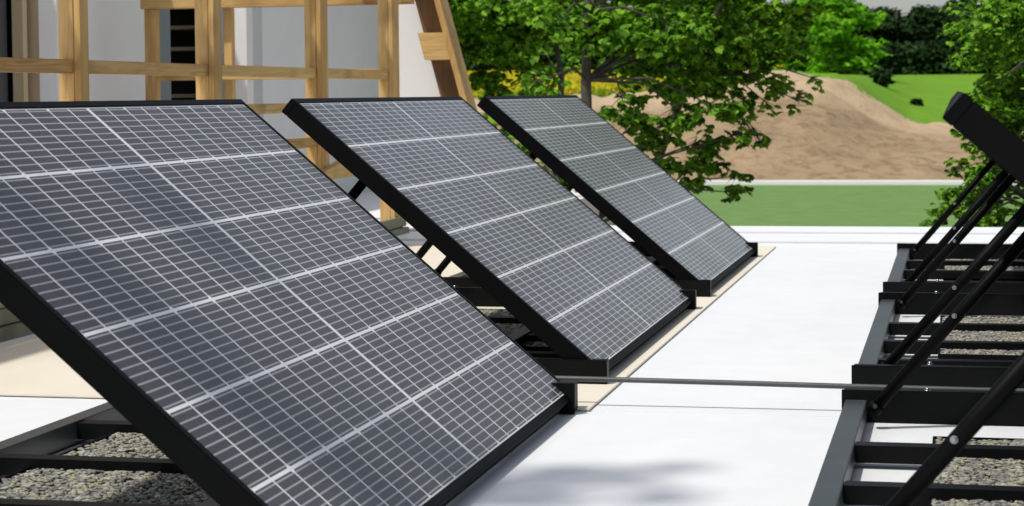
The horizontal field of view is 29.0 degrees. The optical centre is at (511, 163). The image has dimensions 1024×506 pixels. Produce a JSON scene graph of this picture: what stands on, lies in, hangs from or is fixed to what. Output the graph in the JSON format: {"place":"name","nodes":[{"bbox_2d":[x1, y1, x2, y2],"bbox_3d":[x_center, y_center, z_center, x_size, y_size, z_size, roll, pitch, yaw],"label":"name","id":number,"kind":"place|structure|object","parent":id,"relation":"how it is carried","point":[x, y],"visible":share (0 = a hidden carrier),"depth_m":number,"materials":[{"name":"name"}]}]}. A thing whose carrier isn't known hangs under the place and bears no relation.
{"place":"outdoors","nodes":[
{"label":"outdoors","id":0,"kind":"place"},
{"bbox_2d":[510,0,983,15],"label":"sky","id":1,"kind":"structure","parent":0,"point":[905,5],"materials":[{"name":"white"}]},
{"bbox_2d":[474,70,1023,179],"bbox_3d":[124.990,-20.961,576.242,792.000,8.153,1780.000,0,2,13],"label":"ground","id":2,"kind":"structure","parent":0,"point":[854,127],"depth_m":107.11,"materials":[{"name":"soil"}]},
{"bbox_2d":[0,0,614,224],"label":"house","id":3,"kind":"structure","parent":2,"relation":"on","point":[270,36],"depth_m":11.41,"materials":[{"name":"white paint"}]},
{"bbox_2d":[0,0,7,101],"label":"window pane","id":4,"kind":"structure","parent":3,"relation":"in","point":[3,16],"depth_m":9.96,"materials":[{"name":"grey glass"}]},
{"bbox_2d":[11,0,27,101],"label":"window frame","id":5,"kind":"structure","parent":3,"relation":"in","point":[19,7],"depth_m":9.99,"materials":[{"name":"brown wood"}]},
{"bbox_2d":[27,35,28,101],"bbox_3d":[-2.497,-0.351,10.081,0.040,1.700,0.063,0,2,13],"label":"window frame","id":6,"kind":"structure","parent":3,"relation":"in","point":[27,35],"depth_m":10.09,"materials":[{"name":"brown wood"}]},
{"bbox_2d":[27,0,39,101],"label":"window frame","id":7,"kind":"structure","parent":3,"relation":"in","point":[32,5],"depth_m":10.09,"materials":[{"name":"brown wood"}]},
{"bbox_2d":[158,9,170,99],"bbox_3d":[-2.120,-0.490,11.832,0.050,1.247,0.295,0,2,13],"label":"door leaf","id":8,"kind":"structure","parent":3,"relation":"in","point":[164,14],"depth_m":11.88,"materials":[{"name":"grey paint"}]},
{"bbox_2d":[170,13,195,99],"bbox_3d":[-2.144,-0.266,13.299,0.680,1.500,0.320,0,2,13],"label":"shelf unit","id":9,"kind":"object","parent":3,"relation":"on","point":[182,35],"visible":0.09,"depth_m":13.44,"materials":[{"name":"brown wood"}]},
{"bbox_2d":[415,0,476,109],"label":"leaning rafter","id":10,"kind":"object","parent":3,"relation":"on","point":[440,44],"visible":0.3,"depth_m":10.91,"materials":[{"name":"brown wood"}]},
{"bbox_2d":[0,241,1023,505],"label":"flat roof","id":11,"kind":"structure","parent":2,"relation":"on","point":[622,459],"depth_m":3.95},
{"bbox_2d":[0,432,210,504],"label":"gravel","id":12,"kind":"structure","parent":11,"relation":"on","point":[144,487],"depth_m":3.60,"materials":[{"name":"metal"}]},
{"bbox_2d":[0,0,413,341],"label":"timber frame","id":13,"kind":"object","parent":11,"relation":"on","point":[73,66],"visible":0.34,"depth_m":8.97,"materials":[{"name":"brown wood"}]},
{"bbox_2d":[0,99,577,505],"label":"solar panel","id":14,"kind":"object","parent":11,"relation":"on","point":[229,302],"visible":1,"depth_m":3.55,"materials":[{"name":"black glass"}]},
{"bbox_2d":[0,247,989,416],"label":"roof membrane sheet","id":15,"kind":"object","parent":11,"relation":"on","point":[792,314],"depth_m":5.76,"materials":[{"name":"white plastic"}]},
{"bbox_2d":[0,244,775,409],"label":"roof mat","id":16,"kind":"object","parent":15,"relation":"on","point":[34,365],"visible":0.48,"depth_m":5.36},
{"bbox_2d":[479,309,552,350],"bbox_3d":[-0.055,0.498,5.958,0.720,0.023,0.920,0,2,13],"label":"ballast tray","id":17,"kind":"object","parent":16,"relation":"on","point":[527,345],"visible":0.02,"depth_m":5.91,"materials":[{"name":"grey gravel"}]},
{"bbox_2d":[282,96,696,383],"bbox_3d":[-0.082,0.161,5.849,1.039,0.720,1.776,0,2,13],"label":"solar panel","id":18,"kind":"object","parent":17,"relation":"on","point":[574,283],"visible":0.63,"depth_m":5.52,"materials":[{"name":"black glass"}]},
{"bbox_2d":[434,95,757,296],"bbox_3d":[0.381,0.084,7.914,1.039,0.720,1.776,0,2,13],"label":"solar panel","id":19,"kind":"object","parent":16,"relation":"on","point":[684,236],"visible":0.52,"depth_m":7.58,"materials":[{"name":"black glass"}]},
{"bbox_2d":[646,256,675,277],"bbox_3d":[0.425,0.419,8.101,0.718,0.023,0.760,0,2,13],"label":"ballast tray","id":20,"kind":"object","parent":16,"relation":"on","point":[670,275],"visible":0.01,"depth_m":7.67,"materials":[{"name":"black metal"}]},
{"bbox_2d":[555,376,1023,390],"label":"cable","id":21,"kind":"object","parent":15,"relation":"on","point":[707,382],"visible":0.62,"depth_m":4.50,"materials":[{"name":"grey metal"}]},
{"bbox_2d":[851,92,1023,387],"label":"solar panel","id":22,"kind":"object","parent":15,"relation":"on","point":[873,366],"visible":0.73,"depth_m":5.30,"materials":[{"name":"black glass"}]},
{"bbox_2d":[883,91,1023,293],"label":"solar panel","id":23,"kind":"object","parent":15,"relation":"on","point":[912,262],"visible":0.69,"depth_m":7.45,"materials":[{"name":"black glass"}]},
{"bbox_2d":[937,315,1023,359],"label":"ballast tray","id":24,"kind":"object","parent":15,"relation":"on","point":[983,354],"visible":0.6,"depth_m":5.55,"materials":[{"name":"grey gravel"}]},
{"bbox_2d":[943,259,1023,280],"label":"ballast tray","id":25,"kind":"object","parent":15,"relation":"on","point":[979,277],"visible":0.23,"depth_m":7.44,"materials":[{"name":"grey gravel"}]},
{"bbox_2d":[397,224,1023,243],"bbox_3d":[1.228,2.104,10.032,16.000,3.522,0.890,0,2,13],"label":"roof edge coping","id":26,"kind":"object","parent":11,"relation":"on","point":[838,235],"visible":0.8,"depth_m":9.84,"materials":[{"name":"white metal"}]},
{"bbox_2d":[808,92,1023,505],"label":"solar panel","id":27,"kind":"object","parent":11,"relation":"on","point":[971,413],"visible":1,"depth_m":3.67,"materials":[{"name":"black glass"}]},
{"bbox_2d":[928,436,1023,505],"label":"ballast tray","id":28,"kind":"object","parent":11,"relation":"on","point":[989,471],"visible":0.51,"depth_m":3.60,"materials":[{"name":"grey gravel"}]},
{"bbox_2d":[448,0,582,175],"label":"broadleaf tree","id":29,"kind":"object","parent":2,"relation":"on","point":[512,37],"visible":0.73,"depth_m":17.68,"materials":[{"name":"green plant"}]},
{"bbox_2d":[581,0,649,57],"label":"forest tree","id":30,"kind":"object","parent":2,"relation":"on","point":[604,2],"visible":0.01,"depth_m":212.87,"materials":[{"name":"green plant"}]},
{"bbox_2d":[467,64,792,97],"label":"flower field","id":31,"kind":"structure","parent":2,"relation":"on","point":[574,79],"depth_m":134.18,"materials":[{"name":"yellow plant"}]},
{"bbox_2d":[479,0,781,221],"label":"broadleaf tree","id":32,"kind":"object","parent":2,"relation":"on","point":[591,28],"visible":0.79,"depth_m":15.01,"materials":[{"name":"green plant"}]},
{"bbox_2d":[632,1,668,9],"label":"forest tree","id":33,"kind":"object","parent":2,"relation":"on","point":[664,3],"visible":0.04,"depth_m":231.47,"materials":[{"name":"green plant"}]},
{"bbox_2d":[635,6,675,33],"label":"forest tree","id":34,"kind":"object","parent":2,"relation":"on","point":[654,25],"visible":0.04,"depth_m":215.31,"materials":[{"name":"green plant"}]},
{"bbox_2d":[665,0,707,24],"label":"forest tree","id":35,"kind":"object","parent":2,"relation":"on","point":[688,3],"visible":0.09,"depth_m":213.89,"materials":[{"name":"green plant"}]},
{"bbox_2d":[704,1,750,61],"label":"forest tree","id":36,"kind":"object","parent":2,"relation":"on","point":[728,10],"depth_m":207.05,"materials":[{"name":"green plant"}]},
{"bbox_2d":[462,40,1017,74],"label":"undergrowth","id":37,"kind":"object","parent":2,"relation":"on","point":[912,60],"visible":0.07,"depth_m":201.88,"materials":[{"name":"green plant"}]},
{"bbox_2d":[658,0,826,194],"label":"broadleaf tree","id":38,"kind":"object","parent":2,"relation":"on","point":[793,16],"visible":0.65,"depth_m":15.83,"materials":[{"name":"green plant"}]},
{"bbox_2d":[744,0,777,30],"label":"forest tree","id":39,"kind":"object","parent":2,"relation":"on","point":[771,1],"visible":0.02,"depth_m":209.65,"materials":[{"name":"green plant"}]},
{"bbox_2d":[747,0,824,71],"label":"broadleaf tree","id":40,"kind":"object","parent":2,"relation":"on","point":[801,68],"visible":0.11,"depth_m":173.90,"materials":[{"name":"green plant"}]},
{"bbox_2d":[790,0,892,74],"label":"broadleaf tree","id":41,"kind":"object","parent":2,"relation":"on","point":[833,26],"visible":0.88,"depth_m":166.17,"materials":[{"name":"green plant"}]},
{"bbox_2d":[678,180,1016,184],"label":"kerb wall","id":42,"kind":"structure","parent":2,"relation":"on","point":[848,182],"depth_m":88.60,"materials":[{"name":"white paint"}]},
{"bbox_2d":[846,18,898,60],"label":"forest tree","id":43,"kind":"object","parent":2,"relation":"on","point":[887,27],"visible":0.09,"depth_m":208.62,"materials":[{"name":"green plant"}]},
{"bbox_2d":[859,6,900,20],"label":"forest tree","id":44,"kind":"object","parent":2,"relation":"on","point":[872,10],"visible":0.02,"depth_m":227.19,"materials":[{"name":"green plant"}]},
{"bbox_2d":[869,67,895,87],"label":"bush","id":45,"kind":"object","parent":2,"relation":"on","point":[882,78],"visible":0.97,"depth_m":147.07,"materials":[{"name":"green plant"}]},
{"bbox_2d":[873,6,927,69],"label":"forest tree","id":46,"kind":"object","parent":2,"relation":"on","point":[901,34],"visible":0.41,"depth_m":211.96,"materials":[{"name":"green plant"}]},
{"bbox_2d":[910,98,923,105],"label":"bush","id":47,"kind":"object","parent":2,"relation":"on","point":[917,102],"visible":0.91,"depth_m":136.90,"materials":[{"name":"green plant"}]},
{"bbox_2d":[907,8,931,40],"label":"forest tree","id":48,"kind":"object","parent":2,"relation":"on","point":[911,11],"visible":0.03,"depth_m":226.99,"materials":[{"name":"green plant"}]},
{"bbox_2d":[897,3,955,65],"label":"forest tree","id":49,"kind":"object","parent":2,"relation":"on","point":[935,16],"visible":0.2,"depth_m":206.69,"materials":[{"name":"green plant"}]},
{"bbox_2d":[933,0,977,33],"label":"forest tree","id":50,"kind":"object","parent":2,"relation":"on","point":[960,5],"visible":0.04,"depth_m":227.06,"materials":[{"name":"green plant"}]},
{"bbox_2d":[932,14,990,70],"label":"forest tree","id":51,"kind":"object","parent":2,"relation":"on","point":[949,21],"visible":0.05,"depth_m":204.50,"materials":[{"name":"green plant"}]},
{"bbox_2d":[918,0,1023,226],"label":"broadleaf tree","id":52,"kind":"object","parent":2,"relation":"on","point":[989,31],"visible":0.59,"depth_m":11.91,"materials":[{"name":"green plant"}]},
{"bbox_2d":[689,185,1022,226],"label":"lawn","id":53,"kind":"structure","parent":0,"point":[848,205],"depth_m":72.61,"materials":[{"name":"green plant"}]}
]}

